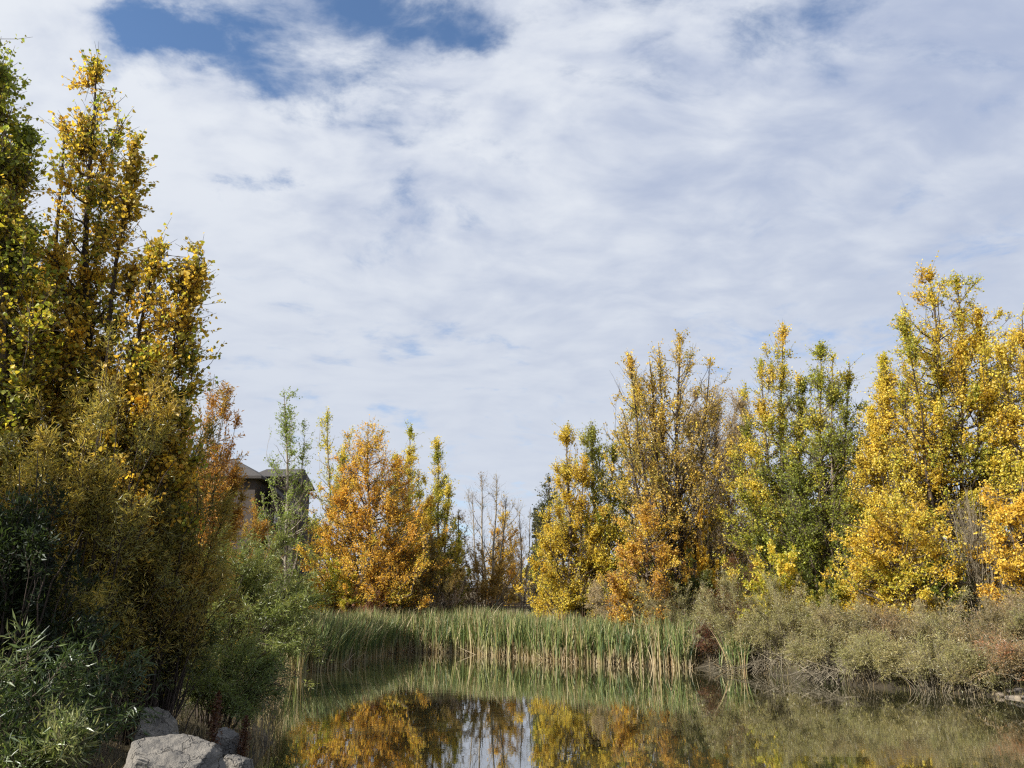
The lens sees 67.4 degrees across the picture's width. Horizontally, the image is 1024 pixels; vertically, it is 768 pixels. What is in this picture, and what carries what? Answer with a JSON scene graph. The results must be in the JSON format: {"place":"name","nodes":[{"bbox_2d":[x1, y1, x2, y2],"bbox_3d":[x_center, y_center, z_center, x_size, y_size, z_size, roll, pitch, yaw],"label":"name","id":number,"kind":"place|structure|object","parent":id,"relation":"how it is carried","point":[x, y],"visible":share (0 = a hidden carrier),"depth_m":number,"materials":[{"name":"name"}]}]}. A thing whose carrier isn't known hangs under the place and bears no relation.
{"place":"outdoors","nodes":[
{"label":"outdoors","id":0,"kind":"place"},
{"bbox_2d":[330,586,396,617],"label":"red shrub","id":1,"kind":"object","parent":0,"point":[363,607],"visible":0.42,"depth_m":39.68,"materials":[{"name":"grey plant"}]},
{"bbox_2d":[0,0,1023,587],"label":"sky","id":2,"kind":"structure","parent":0,"point":[456,220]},
{"bbox_2d":[1,588,1023,767],"bbox_3d":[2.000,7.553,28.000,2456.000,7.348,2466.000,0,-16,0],"label":"ground","id":3,"kind":"structure","parent":0,"point":[905,686],"depth_m":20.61,"materials":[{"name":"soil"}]},
{"bbox_2d":[0,34,86,526],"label":"poplar tree","id":4,"kind":"object","parent":3,"relation":"on","point":[19,237],"visible":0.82,"depth_m":12.24,"materials":[{"name":"green plant"}]},
{"bbox_2d":[0,692,112,767],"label":"willow shrub","id":5,"kind":"object","parent":3,"relation":"on","point":[66,727],"visible":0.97,"depth_m":6.66,"materials":[{"name":"green plant"}]},
{"bbox_2d":[0,451,118,767],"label":"dark shrub","id":6,"kind":"object","parent":3,"relation":"on","point":[25,544],"visible":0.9,"depth_m":9.00,"materials":[{"name":"green plant"}]},
{"bbox_2d":[0,609,132,767],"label":"willow shrub","id":7,"kind":"object","parent":3,"relation":"on","point":[11,718],"visible":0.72,"depth_m":7.14,"materials":[{"name":"green plant"}]},
{"bbox_2d":[20,617,163,767],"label":"willow shrub","id":8,"kind":"object","parent":3,"relation":"on","point":[108,689],"visible":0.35,"depth_m":8.88,"materials":[{"name":"green plant"}]},
{"bbox_2d":[0,316,191,728],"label":"willow shrub","id":9,"kind":"object","parent":3,"relation":"on","point":[90,499],"visible":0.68,"depth_m":10.64,"materials":[{"name":"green plant"}]},
{"bbox_2d":[1,45,226,668],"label":"poplar tree","id":10,"kind":"object","parent":3,"relation":"on","point":[187,282],"visible":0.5,"depth_m":12.88,"materials":[{"name":"yellow plant"}]},
{"bbox_2d":[51,419,215,744],"bbox_3d":[-5.840,2.869,11.856,2.697,4.893,2.333,-11,-19,35],"label":"willow shrub","id":11,"kind":"object","parent":3,"relation":"on","point":[166,546],"visible":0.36,"depth_m":11.47,"materials":[{"name":"green plant"}]},
{"bbox_2d":[132,707,178,741],"bbox_3d":[-5.038,5.114,10.724,0.687,1.099,0.563,0,-16,0],"label":"boulder","id":12,"kind":"object","parent":3,"relation":"on","point":[167,719],"visible":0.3,"depth_m":10.85,"materials":[{"name":"grey stone"}]},
{"bbox_2d":[134,724,176,740],"bbox_3d":[-4.559,4.937,9.832,0.755,1.076,0.554,3,-16,-11],"label":"boulder","id":13,"kind":"object","parent":3,"relation":"on","point":[152,731],"visible":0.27,"depth_m":9.90,"materials":[{"name":"grey stone"}]},
{"bbox_2d":[90,595,235,733],"bbox_3d":[-5.548,4.271,11.860,2.158,2.414,1.963,-9,-18,30],"label":"willow shrub","id":14,"kind":"object","parent":3,"relation":"on","point":[160,683],"visible":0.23,"depth_m":11.76,"materials":[{"name":"green plant"}]},
{"bbox_2d":[89,373,255,744],"bbox_3d":[-5.469,2.564,12.093,2.834,5.790,2.340,0,-16,0],"label":"willow shrub","id":15,"kind":"object","parent":3,"relation":"on","point":[218,580],"visible":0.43,"depth_m":11.89,"materials":[{"name":"green plant"}]},
{"bbox_2d":[123,734,225,767],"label":"boulder","id":16,"kind":"object","parent":3,"relation":"on","point":[178,750],"visible":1,"depth_m":8.20,"materials":[{"name":"grey stone"}]},
{"bbox_2d":[161,372,255,693],"bbox_3d":[-7.088,3.195,17.329,2.345,7.071,1.958,0,-16,0],"label":"rust shrub","id":17,"kind":"object","parent":3,"relation":"on","point":[234,478],"visible":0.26,"depth_m":17.54,"materials":[{"name":"orange plant"}]},
{"bbox_2d":[203,690,223,744],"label":"dock weed","id":18,"kind":"object","parent":3,"relation":"on","point":[216,716],"visible":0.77,"depth_m":9.80,"materials":[{"name":"brown plant"}]},
{"bbox_2d":[192,471,242,585],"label":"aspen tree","id":19,"kind":"object","parent":3,"relation":"on","point":[233,536],"depth_m":29.50,"materials":[{"name":"orange plant"}]},
{"bbox_2d":[211,727,241,757],"bbox_3d":[-3.925,4.974,10.565,0.402,0.447,0.517,0,-16,0],"label":"boulder","id":20,"kind":"object","parent":3,"relation":"on","point":[228,741],"visible":0.53,"depth_m":10.43,"materials":[{"name":"grey stone"}]},
{"bbox_2d":[223,754,253,767],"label":"boulder","id":21,"kind":"object","parent":3,"relation":"on","point":[235,761],"visible":0.88,"depth_m":8.74,"materials":[{"name":"grey stone"}]},
{"bbox_2d":[175,625,302,730],"bbox_3d":[-4.769,5.072,13.110,2.355,1.856,2.169,0,-16,0],"label":"willow shrub","id":22,"kind":"object","parent":3,"relation":"on","point":[229,687],"visible":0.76,"depth_m":12.97,"materials":[{"name":"green plant"}]},
{"bbox_2d":[235,715,252,756],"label":"dock weed","id":23,"kind":"object","parent":3,"relation":"on","point":[241,751],"visible":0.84,"depth_m":10.47,"materials":[{"name":"brown plant"}]},
{"bbox_2d":[220,492,295,654],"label":"orange shrub","id":24,"kind":"object","parent":3,"relation":"on","point":[256,526],"visible":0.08,"depth_m":22.58,"materials":[{"name":"grey plant"}]},
{"bbox_2d":[175,509,340,698],"bbox_3d":[-5.612,4.578,16.125,4.119,3.932,3.586,0,-16,0],"label":"willow shrub","id":25,"kind":"object","parent":3,"relation":"on","point":[254,578],"visible":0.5,"depth_m":15.84,"materials":[{"name":"green plant"}]},
{"bbox_2d":[209,459,320,618],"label":"house","id":26,"kind":"structure","parent":3,"relation":"on","point":[258,483],"depth_m":47.10,"materials":[{"name":"beige paint"}]},
{"bbox_2d":[218,538,322,682],"bbox_3d":[-6.567,6.072,20.654,2.777,3.927,2.674,12,-20,-37],"label":"willow shrub","id":27,"kind":"object","parent":3,"relation":"on","point":[311,614],"visible":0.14,"depth_m":20.45,"materials":[{"name":"green plant"}]},
{"bbox_2d":[252,386,320,611],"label":"poplar tree","id":28,"kind":"object","parent":3,"relation":"on","point":[292,452],"visible":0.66,"depth_m":42.92,"materials":[{"name":"green plant"}]},
{"bbox_2d":[298,407,359,613],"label":"poplar tree","id":29,"kind":"object","parent":3,"relation":"on","point":[328,449],"visible":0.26,"depth_m":47.11,"materials":[{"name":"yellow plant"}]},
{"bbox_2d":[271,605,397,673],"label":"cattail reeds","id":30,"kind":"object","parent":3,"relation":"on","point":[358,636],"visible":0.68,"depth_m":31.15,"materials":[{"name":"green plant"}]},
{"bbox_2d":[310,552,360,619],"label":"yellow shrub","id":31,"kind":"object","parent":3,"relation":"on","point":[334,580],"visible":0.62,"depth_m":39.83,"materials":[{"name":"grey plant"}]},
{"bbox_2d":[296,414,456,619],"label":"aspen tree","id":32,"kind":"object","parent":3,"relation":"on","point":[375,570],"visible":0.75,"depth_m":42.06,"materials":[{"name":"orange plant"}]},
{"bbox_2d":[374,419,436,612],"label":"poplar tree","id":33,"kind":"object","parent":3,"relation":"on","point":[410,452],"visible":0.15,"depth_m":48.79,"materials":[{"name":"yellow plant"}]},
{"bbox_2d":[385,537,471,618],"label":"brown shrub","id":34,"kind":"object","parent":3,"relation":"on","point":[451,584],"visible":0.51,"depth_m":41.79,"materials":[{"name":"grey plant"}]},
{"bbox_2d":[411,435,472,611],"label":"poplar tree","id":35,"kind":"object","parent":3,"relation":"on","point":[439,493],"visible":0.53,"depth_m":46.95,"materials":[{"name":"yellow plant"}]},
{"bbox_2d":[407,574,495,621],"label":"dark shrub","id":36,"kind":"object","parent":3,"relation":"on","point":[444,605],"visible":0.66,"depth_m":40.40,"materials":[{"name":"brown plant"}]},
{"bbox_2d":[442,509,473,609],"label":"tree","id":37,"kind":"object","parent":3,"relation":"on","point":[461,519],"visible":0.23,"depth_m":49.20,"materials":[{"name":"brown plant"}]},
{"bbox_2d":[452,472,509,610],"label":"bare tree","id":38,"kind":"object","parent":3,"relation":"on","point":[481,509],"visible":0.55,"depth_m":52.57,"materials":[{"name":"brown plant"}]},
{"bbox_2d":[448,539,520,612],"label":"brown shrub","id":39,"kind":"object","parent":3,"relation":"on","point":[497,568],"visible":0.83,"depth_m":47.18,"materials":[{"name":"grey plant"}]},
{"bbox_2d":[464,473,530,611],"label":"bare tree","id":40,"kind":"object","parent":3,"relation":"on","point":[495,528],"visible":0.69,"depth_m":51.10,"materials":[{"name":"brown plant"}]},
{"bbox_2d":[463,588,537,613],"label":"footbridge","id":41,"kind":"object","parent":3,"relation":"on","point":[520,604],"visible":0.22,"depth_m":50.01,"materials":[{"name":"brown wood"}]},
{"bbox_2d":[485,499,522,613],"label":"tree","id":42,"kind":"object","parent":3,"relation":"on","point":[510,550],"visible":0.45,"depth_m":52.87,"materials":[{"name":"brown plant"}]},
{"bbox_2d":[486,522,536,616],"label":"brown shrub","id":43,"kind":"object","parent":3,"relation":"on","point":[518,578],"visible":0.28,"depth_m":55.17,"materials":[{"name":"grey plant"}]},
{"bbox_2d":[507,507,537,616],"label":"bare tree","id":44,"kind":"object","parent":3,"relation":"on","point":[521,568],"visible":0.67,"depth_m":53.60,"materials":[{"name":"brown plant"}]},
{"bbox_2d":[356,603,707,668],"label":"cattail reeds","id":45,"kind":"object","parent":3,"relation":"on","point":[497,633],"visible":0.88,"depth_m":33.06,"materials":[{"name":"green plant"}]},
{"bbox_2d":[526,507,538,611],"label":"spruce tree","id":46,"kind":"object","parent":3,"relation":"on","point":[534,526],"visible":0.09,"depth_m":60.67,"materials":[{"name":"green plant"}]},
{"bbox_2d":[526,473,566,610],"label":"tree","id":47,"kind":"object","parent":3,"relation":"on","point":[543,507],"visible":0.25,"depth_m":45.23,"materials":[{"name":"green plant"}]},
{"bbox_2d":[513,420,637,621],"bbox_3d":[2.770,6.967,37.412,4.985,10.909,5.107,6,-17,-21],"label":"poplar tree","id":48,"kind":"object","parent":3,"relation":"on","point":[565,601],"visible":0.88,"depth_m":36.92,"materials":[{"name":"yellow plant"}]},
{"bbox_2d":[549,572,611,619],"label":"willow shrub","id":49,"kind":"object","parent":3,"relation":"on","point":[582,608],"visible":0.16,"depth_m":35.93,"materials":[{"name":"green plant"}]},
{"bbox_2d":[528,419,658,612],"bbox_3d":[4.371,7.322,39.714,7.234,11.225,7.620,0,-16,0],"label":"poplar tree","id":50,"kind":"object","parent":3,"relation":"on","point":[590,437],"visible":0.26,"depth_m":39.47,"materials":[{"name":"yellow plant"}]},
{"bbox_2d":[584,569,637,622],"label":"willow shrub","id":51,"kind":"object","parent":3,"relation":"on","point":[595,600],"visible":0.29,"depth_m":34.51,"materials":[{"name":"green plant"}]},
{"bbox_2d":[583,379,713,617],"bbox_3d":[6.982,5.701,38.548,7.250,13.069,7.361,0,-16,0],"label":"poplar tree","id":52,"kind":"object","parent":3,"relation":"on","point":[622,536],"visible":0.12,"depth_m":38.50,"materials":[{"name":"yellow plant"}]},
{"bbox_2d":[603,484,696,633],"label":"tree","id":53,"kind":"object","parent":3,"relation":"on","point":[664,557],"visible":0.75,"depth_m":32.46,"materials":[{"name":"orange plant"}]},
{"bbox_2d":[313,464,1018,610],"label":"wood","id":54,"kind":"object","parent":3,"relation":"on","point":[714,555],"depth_m":47.99,"materials":[{"name":"brown plant"}]},
{"bbox_2d":[598,329,756,611],"bbox_3d":[7.629,4.218,35.732,7.554,14.842,5.759,-10,-18,31],"label":"poplar tree","id":55,"kind":"object","parent":3,"relation":"on","point":[660,481],"visible":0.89,"depth_m":35.61,"materials":[{"name":"yellow plant"}]},
{"bbox_2d":[626,572,728,641],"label":"willow shrub","id":56,"kind":"object","parent":3,"relation":"on","point":[641,594],"visible":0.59,"depth_m":31.47,"materials":[{"name":"green plant"}]},
{"bbox_2d":[665,548,717,624],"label":"green bush","id":57,"kind":"object","parent":3,"relation":"on","point":[704,576],"visible":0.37,"depth_m":32.68,"materials":[{"name":"grey plant"}]},
{"bbox_2d":[681,506,722,617],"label":"yellow shrub","id":58,"kind":"object","parent":3,"relation":"on","point":[703,558],"visible":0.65,"depth_m":33.99,"materials":[{"name":"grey plant"}]},
{"bbox_2d":[690,613,723,661],"bbox_3d":[7.651,9.593,28.911,1.958,1.917,1.750,9,-18,-29],"label":"red dogwood","id":59,"kind":"object","parent":3,"relation":"on","point":[706,647],"visible":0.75,"depth_m":28.77,"materials":[{"name":"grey plant"}]},
{"bbox_2d":[656,383,762,614],"bbox_3d":[10.445,6.000,40.234,5.895,13.362,5.793,-15,-21,42],"label":"fading tree","id":60,"kind":"object","parent":3,"relation":"on","point":[717,536],"visible":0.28,"depth_m":39.84,"materials":[{"name":"brown plant"}]},
{"bbox_2d":[677,569,777,663],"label":"willow shrub","id":61,"kind":"object","parent":3,"relation":"on","point":[718,617],"visible":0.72,"depth_m":28.66,"materials":[{"name":"green plant"}]},
{"bbox_2d":[696,650,762,671],"bbox_3d":[8.621,10.028,27.736,4.334,0.813,2.570,0,-16,0],"label":"brush pile","id":62,"kind":"object","parent":3,"relation":"on","point":[712,667],"visible":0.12,"depth_m":27.58,"materials":[{"name":"brown wood"}]},
{"bbox_2d":[697,554,764,634],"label":"red shrub","id":63,"kind":"object","parent":3,"relation":"on","point":[751,566],"visible":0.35,"depth_m":29.69,"materials":[{"name":"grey plant"}]},
{"bbox_2d":[711,623,753,672],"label":"cattail reeds","id":64,"kind":"object","parent":3,"relation":"on","point":[741,658],"visible":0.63,"depth_m":27.23,"materials":[{"name":"green plant"}]},
{"bbox_2d":[716,606,758,643],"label":"willow shrub","id":65,"kind":"object","parent":3,"relation":"on","point":[732,617],"visible":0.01,"depth_m":29.86,"materials":[{"name":"green plant"}]},
{"bbox_2d":[716,649,806,676],"bbox_3d":[9.490,9.619,26.597,5.070,0.985,2.504,0,-16,0],"label":"brush pile","id":66,"kind":"object","parent":3,"relation":"on","point":[765,663],"visible":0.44,"depth_m":26.43,"materials":[{"name":"brown wood"}]},
{"bbox_2d":[725,605,809,665],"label":"willow shrub","id":67,"kind":"object","parent":3,"relation":"on","point":[762,646],"visible":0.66,"depth_m":26.94,"materials":[{"name":"green plant"}]},
{"bbox_2d":[731,539,809,642],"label":"yellow shrub","id":68,"kind":"object","parent":3,"relation":"on","point":[787,569],"visible":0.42,"depth_m":28.74,"materials":[{"name":"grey plant"}]},
{"bbox_2d":[712,320,845,624],"bbox_3d":[11.229,3.838,32.705,5.272,13.754,5.161,0,-16,0],"label":"poplar tree","id":69,"kind":"object","parent":3,"relation":"on","point":[758,476],"visible":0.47,"depth_m":32.62,"materials":[{"name":"yellow plant"}]},
{"bbox_2d":[729,568,848,658],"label":"willow shrub","id":70,"kind":"object","parent":3,"relation":"on","point":[787,620],"visible":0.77,"depth_m":26.91,"materials":[{"name":"green plant"}]},
{"bbox_2d":[778,621,856,671],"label":"willow shrub","id":71,"kind":"object","parent":3,"relation":"on","point":[794,652],"visible":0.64,"depth_m":24.29,"materials":[{"name":"green plant"}]},
{"bbox_2d":[754,339,889,626],"bbox_3d":[12.390,4.025,31.016,5.818,12.368,5.550,0,-16,0],"label":"poplar tree","id":72,"kind":"object","parent":3,"relation":"on","point":[837,450],"visible":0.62,"depth_m":30.56,"materials":[{"name":"green plant"}]},
{"bbox_2d":[769,656,887,685],"bbox_3d":[10.919,8.842,23.730,6.263,0.934,2.580,0,-16,0],"label":"brush pile","id":73,"kind":"object","parent":3,"relation":"on","point":[822,673],"visible":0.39,"depth_m":23.64,"materials":[{"name":"brown wood"}]},
{"bbox_2d":[792,588,881,662],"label":"willow shrub","id":74,"kind":"object","parent":3,"relation":"on","point":[810,626],"visible":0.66,"depth_m":24.91,"materials":[{"name":"green plant"}]},
{"bbox_2d":[804,553,887,636],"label":"yellow shrub","id":75,"kind":"object","parent":3,"relation":"on","point":[839,590],"visible":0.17,"depth_m":26.63,"materials":[{"name":"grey plant"}]},
{"bbox_2d":[830,627,929,680],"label":"willow shrub","id":76,"kind":"object","parent":3,"relation":"on","point":[863,653],"visible":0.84,"depth_m":22.58,"materials":[{"name":"green plant"}]},
{"bbox_2d":[816,491,970,642],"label":"tree","id":77,"kind":"object","parent":3,"relation":"on","point":[873,549],"visible":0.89,"depth_m":25.57,"materials":[{"name":"yellow plant"}]},
{"bbox_2d":[836,350,963,594],"bbox_3d":[14.556,4.039,29.476,4.339,11.497,4.317,0,-16,0],"label":"poplar tree","id":78,"kind":"object","parent":3,"relation":"on","point":[877,468],"visible":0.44,"depth_m":29.84,"materials":[{"name":"yellow plant"}]},
{"bbox_2d":[843,598,959,657],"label":"willow shrub","id":79,"kind":"object","parent":3,"relation":"on","point":[895,628],"visible":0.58,"depth_m":24.02,"materials":[{"name":"green plant"}]},
{"bbox_2d":[875,627,975,692],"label":"willow shrub","id":80,"kind":"object","parent":3,"relation":"on","point":[913,666],"visible":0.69,"depth_m":21.60,"materials":[{"name":"green plant"}]},
{"bbox_2d":[896,586,999,660],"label":"willow shrub","id":81,"kind":"object","parent":3,"relation":"on","point":[950,622],"visible":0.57,"depth_m":23.11,"materials":[{"name":"green plant"}]},
{"bbox_2d":[875,251,1023,642],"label":"poplar tree","id":82,"kind":"object","parent":3,"relation":"on","point":[958,363],"visible":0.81,"depth_m":28.83,"materials":[{"name":"yellow plant"}]},
{"bbox_2d":[905,546,1003,644],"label":"green bush","id":83,"kind":"object","parent":3,"relation":"on","point":[948,592],"visible":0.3,"depth_m":24.84,"materials":[{"name":"grey plant"}]},
{"bbox_2d":[927,637,1020,696],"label":"willow shrub","id":84,"kind":"object","parent":3,"relation":"on","point":[964,652],"visible":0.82,"depth_m":20.68,"materials":[{"name":"green plant"}]},
{"bbox_2d":[937,479,1012,652],"bbox_3d":[15.279,5.916,25.154,2.444,5.575,2.651,0,-16,0],"label":"bare thicket","id":85,"kind":"object","parent":3,"relation":"on","point":[976,569],"visible":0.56,"depth_m":25.09,"materials":[{"name":"brown plant"}]},
{"bbox_2d":[948,585,1023,649],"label":"willow shrub","id":86,"kind":"object","parent":3,"relation":"on","point":[993,622],"visible":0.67,"depth_m":22.41,"materials":[{"name":"green plant"}]},
{"bbox_2d":[956,629,1023,686],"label":"willow shrub","id":87,"kind":"object","parent":3,"relation":"on","point":[1002,651],"visible":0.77,"depth_m":20.43,"materials":[{"name":"green plant"}]},
{"bbox_2d":[960,473,1023,610],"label":"tree","id":88,"kind":"object","parent":3,"relation":"on","point":[1012,570],"visible":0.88,"depth_m":24.26,"materials":[{"name":"yellow plant"}]},
{"bbox_2d":[963,303,1023,539],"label":"poplar tree","id":89,"kind":"object","parent":3,"relation":"on","point":[1011,435],"visible":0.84,"depth_m":27.91,"materials":[{"name":"yellow plant"}]},
{"bbox_2d":[996,692,1004,696],"bbox_3d":[12.881,8.204,20.279,0.164,0.145,0.232,1,-16,-5],"label":"shore stone","id":90,"kind":"object","parent":3,"relation":"on","point":[1001,694],"visible":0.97,"depth_m":20.22,"materials":[{"name":"beige stone"}]},
{"bbox_2d":[993,587,1023,645],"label":"willow shrub","id":91,"kind":"object","parent":3,"relation":"on","point":[1016,616],"visible":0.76,"depth_m":21.58,"materials":[{"name":"green plant"}]},
{"bbox_2d":[997,636,1023,677],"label":"willow shrub","id":92,"kind":"object","parent":3,"relation":"on","point":[1010,661],"visible":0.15,"depth_m":20.45,"materials":[{"name":"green plant"}]},
{"bbox_2d":[1013,688,1023,692],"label":"shore stone","id":93,"kind":"object","parent":3,"relation":"on","point":[1016,690],"visible":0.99,"depth_m":20.11,"materials":[{"name":"grey stone"}]},
{"bbox_2d":[254,652,1023,767],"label":"water","id":94,"kind":"structure","parent":0,"point":[425,710],"depth_m":16.33,"materials":[{"name":"green liquid"}]},
{"bbox_2d":[980,362,1023,602],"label":"poplar tree","id":95,"kind":"object","parent":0,"point":[1002,508],"visible":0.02,"depth_m":33.78,"materials":[{"name":"yellow plant"}]}
]}

